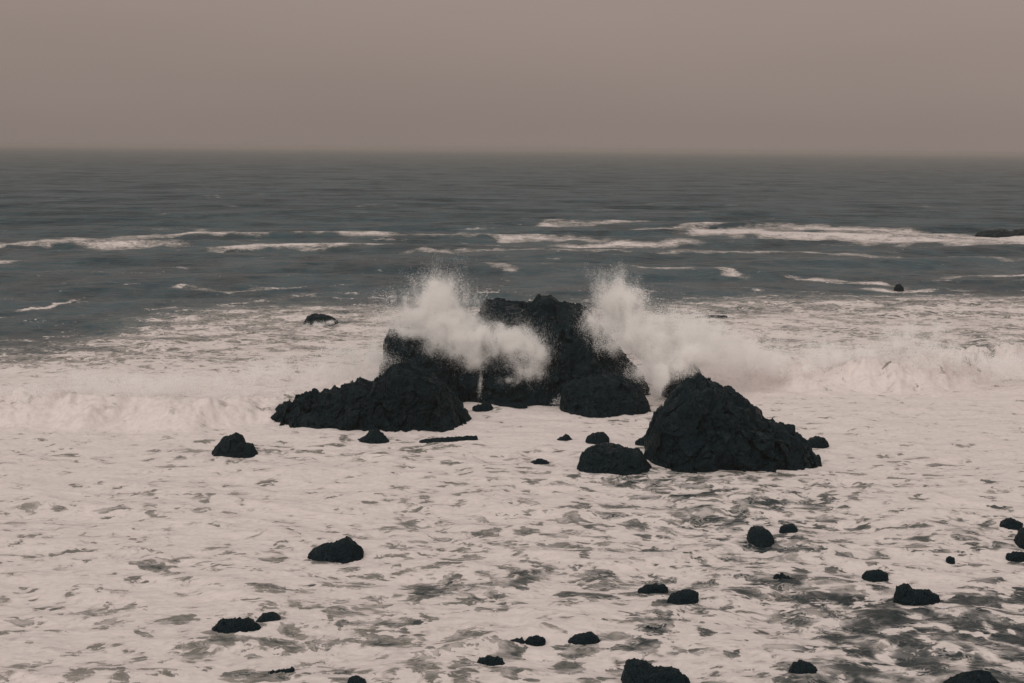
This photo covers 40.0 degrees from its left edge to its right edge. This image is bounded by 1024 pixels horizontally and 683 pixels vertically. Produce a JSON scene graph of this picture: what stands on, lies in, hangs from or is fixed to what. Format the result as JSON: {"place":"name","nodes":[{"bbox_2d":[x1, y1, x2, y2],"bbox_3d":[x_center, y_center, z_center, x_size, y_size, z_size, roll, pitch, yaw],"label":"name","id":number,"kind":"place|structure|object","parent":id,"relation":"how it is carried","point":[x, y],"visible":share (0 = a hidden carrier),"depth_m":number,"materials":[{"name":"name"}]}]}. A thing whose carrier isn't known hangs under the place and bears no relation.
{"place":"outdoors","nodes":[
{"label":"outdoors","id":0,"kind":"place"},
{"bbox_2d":[0,146,1023,682],"bbox_3d":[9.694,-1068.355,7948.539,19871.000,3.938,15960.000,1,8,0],"label":"sea","id":1,"kind":"structure","parent":0,"point":[148,538],"depth_m":97.58,"materials":[{"name":"liquid"}]},
{"bbox_2d":[212,432,257,457],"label":"sea rock","id":2,"kind":"object","parent":1,"relation":"in","point":[235,445],"visible":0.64,"depth_m":91.10,"materials":[{"name":"black stone"}]},
{"bbox_2d":[212,617,260,633],"bbox_3d":[-11.564,12.230,58.510,2.340,1.509,1.576,1,8,0],"label":"sea rock","id":3,"kind":"object","parent":1,"relation":"in","point":[230,625],"visible":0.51,"depth_m":58.15,"materials":[{"name":"black stone"}]},
{"bbox_2d":[255,612,280,622],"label":"sea rock","id":4,"kind":"object","parent":1,"relation":"in","point":[269,616],"visible":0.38,"depth_m":59.39,"materials":[{"name":"black stone"}]},
{"bbox_2d":[268,667,294,673],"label":"sea rock","id":5,"kind":"object","parent":1,"relation":"in","point":[290,670],"visible":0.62,"depth_m":53.74,"materials":[{"name":"black stone"}]},
{"bbox_2d":[303,313,337,325],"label":"sea rock","id":6,"kind":"object","parent":1,"relation":"in","point":[319,318],"visible":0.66,"depth_m":160.40,"materials":[{"name":"black stone"}]},
{"bbox_2d":[307,536,363,563],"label":"sea rock","id":7,"kind":"object","parent":1,"relation":"in","point":[346,549],"visible":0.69,"depth_m":69.16,"materials":[{"name":"black stone"}]},
{"bbox_2d":[347,675,366,682],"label":"sea rock","id":8,"kind":"object","parent":1,"relation":"in","point":[355,679],"visible":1,"depth_m":52.29,"materials":[{"name":"black stone"}]},
{"bbox_2d":[271,360,471,432],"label":"rock","id":9,"kind":"object","parent":1,"relation":"in","point":[406,396],"visible":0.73,"depth_m":100.75,"materials":[{"name":"black stone"}]},
{"bbox_2d":[358,428,388,443],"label":"sea rock","id":10,"kind":"object","parent":1,"relation":"in","point":[375,436],"visible":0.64,"depth_m":96.65,"materials":[{"name":"black stone"}]},
{"bbox_2d":[378,326,465,402],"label":"domed sea rock","id":11,"kind":"object","parent":1,"relation":"in","point":[444,370],"visible":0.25,"depth_m":113.03,"materials":[{"name":"black stone"}]},
{"bbox_2d":[419,435,477,442],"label":"sea rock","id":12,"kind":"object","parent":1,"relation":"in","point":[452,439],"visible":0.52,"depth_m":96.79,"materials":[{"name":"black stone"}]},
{"bbox_2d":[349,251,562,395],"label":"spray burst","id":13,"kind":"object","parent":1,"relation":"on","point":[464,336],"visible":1,"depth_m":112.09,"materials":[{"name":"white liquid"}]},
{"bbox_2d":[472,400,492,411],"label":"sea rock","id":14,"kind":"object","parent":1,"relation":"in","point":[485,406],"visible":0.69,"depth_m":109.27,"materials":[{"name":"black stone"}]},
{"bbox_2d":[477,655,504,665],"bbox_3d":[-0.842,12.917,55.169,1.233,1.242,0.886,1,8,0],"label":"sea rock","id":15,"kind":"object","parent":1,"relation":"in","point":[488,660],"visible":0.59,"depth_m":54.95,"materials":[{"name":"black stone"}]},
{"bbox_2d":[0,316,1023,438],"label":"surf spray","id":16,"kind":"object","parent":1,"relation":"on","point":[98,387],"visible":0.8,"depth_m":111.39,"materials":[{"name":"white liquid"}]},
{"bbox_2d":[499,401,526,408],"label":"sea rock","id":17,"kind":"object","parent":1,"relation":"in","point":[518,405],"visible":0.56,"depth_m":110.35,"materials":[{"name":"black stone"}]},
{"bbox_2d":[511,635,545,646],"bbox_3d":[0.508,12.605,57.552,1.766,1.241,0.948,1,8,0],"label":"sea rock","id":18,"kind":"object","parent":1,"relation":"in","point":[536,640],"visible":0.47,"depth_m":57.32,"materials":[{"name":"black stone"}]},
{"bbox_2d":[531,458,548,464],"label":"sea rock","id":19,"kind":"object","parent":1,"relation":"in","point":[540,461],"visible":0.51,"depth_m":90.42,"materials":[{"name":"black stone"}]},
{"bbox_2d":[451,294,650,405],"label":"tall sea rock","id":20,"kind":"object","parent":1,"relation":"in","point":[576,357],"visible":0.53,"depth_m":112.31,"materials":[{"name":"black stone"}]},
{"bbox_2d":[557,434,572,440],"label":"sea rock","id":21,"kind":"object","parent":1,"relation":"in","point":[566,437],"visible":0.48,"depth_m":97.26,"materials":[{"name":"black stone"}]},
{"bbox_2d":[568,631,600,644],"bbox_3d":[2.976,12.553,57.794,1.447,1.319,1.020,1,8,0],"label":"sea rock","id":22,"kind":"object","parent":1,"relation":"in","point":[588,637],"visible":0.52,"depth_m":57.51,"materials":[{"name":"black stone"}]},
{"bbox_2d":[585,432,609,443],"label":"sea rock","id":23,"kind":"object","parent":1,"relation":"in","point":[598,438],"visible":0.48,"depth_m":96.01,"materials":[{"name":"black stone"}]},
{"bbox_2d":[559,373,650,417],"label":"sea boulder","id":24,"kind":"object","parent":1,"relation":"in","point":[602,395],"visible":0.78,"depth_m":107.17,"materials":[{"name":"black stone"}]},
{"bbox_2d":[577,442,651,475],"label":"sea boulder","id":25,"kind":"object","parent":1,"relation":"in","point":[611,458],"visible":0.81,"depth_m":87.42,"materials":[{"name":"black stone"}]},
{"bbox_2d":[635,435,644,445],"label":"sea rock","id":26,"kind":"object","parent":1,"relation":"in","point":[639,441],"visible":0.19,"depth_m":95.94,"materials":[{"name":"black stone"}]},
{"bbox_2d":[637,583,667,593],"bbox_3d":[6.476,11.689,64.664,1.475,1.234,0.870,1,8,0],"label":"sea rock","id":27,"kind":"object","parent":1,"relation":"in","point":[656,588],"visible":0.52,"depth_m":64.41,"materials":[{"name":"black stone"}]},
{"bbox_2d":[620,658,689,682],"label":"sea rock","id":28,"kind":"object","parent":1,"relation":"in","point":[635,670],"visible":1,"depth_m":52.65,"materials":[{"name":"black stone"}]},
{"bbox_2d":[661,358,701,397],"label":"sea rock","id":29,"kind":"object","parent":1,"relation":"in","point":[670,386],"visible":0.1,"depth_m":114.09,"materials":[{"name":"grey stone"}]},
{"bbox_2d":[667,589,698,604],"bbox_3d":[7.626,11.808,62.985,1.486,1.476,1.467,1,8,0],"label":"sea rock","id":30,"kind":"object","parent":1,"relation":"in","point":[685,596],"visible":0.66,"depth_m":62.62,"materials":[{"name":"black stone"}]},
{"bbox_2d":[568,259,824,404],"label":"spray burst","id":31,"kind":"object","parent":1,"relation":"on","point":[692,344],"visible":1,"depth_m":112.86,"materials":[{"name":"white liquid"}]},
{"bbox_2d":[696,315,727,317],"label":"sea rock","id":32,"kind":"object","parent":1,"relation":"in","point":[721,316],"visible":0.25,"depth_m":169.53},
{"bbox_2d":[644,372,821,473],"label":"pointed sea rock","id":33,"kind":"object","parent":1,"relation":"in","point":[699,422],"visible":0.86,"depth_m":88.71,"materials":[{"name":"black stone"}]},
{"bbox_2d":[746,526,774,547],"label":"sea rock","id":34,"kind":"object","parent":1,"relation":"in","point":[760,537],"visible":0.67,"depth_m":72.34,"materials":[{"name":"black stone"}]},
{"bbox_2d":[773,572,794,578],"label":"sea rock","id":35,"kind":"object","parent":1,"relation":"in","point":[780,576],"visible":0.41,"depth_m":66.29,"materials":[{"name":"black stone"}]},
{"bbox_2d":[779,523,797,532],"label":"sea rock","id":36,"kind":"object","parent":1,"relation":"in","point":[789,528],"visible":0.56,"depth_m":74.98,"materials":[{"name":"black stone"}]},
{"bbox_2d":[788,659,817,673],"bbox_3d":[11.252,13.028,54.391,1.224,1.450,1.255,1,8,0],"label":"sea rock","id":37,"kind":"object","parent":1,"relation":"in","point":[799,666],"visible":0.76,"depth_m":54.08,"materials":[{"name":"black stone"}]},
{"bbox_2d":[808,436,828,448],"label":"sea rock","id":38,"kind":"object","parent":1,"relation":"in","point":[819,442],"visible":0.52,"depth_m":96.61,"materials":[{"name":"black stone"}]},
{"bbox_2d":[861,569,888,581],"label":"sea rock","id":39,"kind":"object","parent":1,"relation":"in","point":[877,575],"visible":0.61,"depth_m":66.68,"materials":[{"name":"black stone"}]},
{"bbox_2d":[894,284,903,291],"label":"sea rock","id":40,"kind":"object","parent":1,"relation":"in","point":[898,287],"visible":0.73,"depth_m":208.15,"materials":[{"name":"black stone"}]},
{"bbox_2d":[893,583,939,605],"bbox_3d":[18.266,11.746,63.355,2.218,1.688,1.807,1,8,0],"label":"sea rock","id":41,"kind":"object","parent":1,"relation":"in","point":[905,594],"visible":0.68,"depth_m":62.94,"materials":[{"name":"black stone"}]},
{"bbox_2d":[946,556,954,563],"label":"sea rock","id":42,"kind":"object","parent":1,"relation":"in","point":[950,560],"visible":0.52,"depth_m":69.86,"materials":[{"name":"black stone"}]},
{"bbox_2d":[943,669,998,682],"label":"sea rock","id":43,"kind":"object","parent":1,"relation":"in","point":[978,676],"visible":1,"depth_m":52.67,"materials":[{"name":"black stone"}]},
{"bbox_2d":[975,228,1014,237],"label":"distant reef","id":44,"kind":"object","parent":1,"relation":"in","point":[997,233],"visible":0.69,"depth_m":335.63},
{"bbox_2d":[999,517,1022,529],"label":"sea rock","id":45,"kind":"object","parent":1,"relation":"in","point":[1011,523],"visible":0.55,"depth_m":76.06,"materials":[{"name":"black stone"}]},
{"bbox_2d":[1005,551,1023,561],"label":"sea rock","id":46,"kind":"object","parent":1,"relation":"in","point":[1016,556],"visible":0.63,"depth_m":70.48,"materials":[{"name":"black stone"}]},
{"bbox_2d":[1012,229,1023,235],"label":"distant reef","id":47,"kind":"object","parent":1,"relation":"in","point":[1018,232],"visible":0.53,"depth_m":342.31},
{"bbox_2d":[1014,527,1023,548],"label":"sea rock","id":48,"kind":"object","parent":1,"relation":"in","point":[1019,539],"visible":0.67,"depth_m":72.87,"materials":[{"name":"black stone"}]},
{"bbox_2d":[0,0,1023,154],"label":"sky","id":49,"kind":"structure","parent":0,"point":[927,77],"materials":[{"name":"grey"}]}
]}

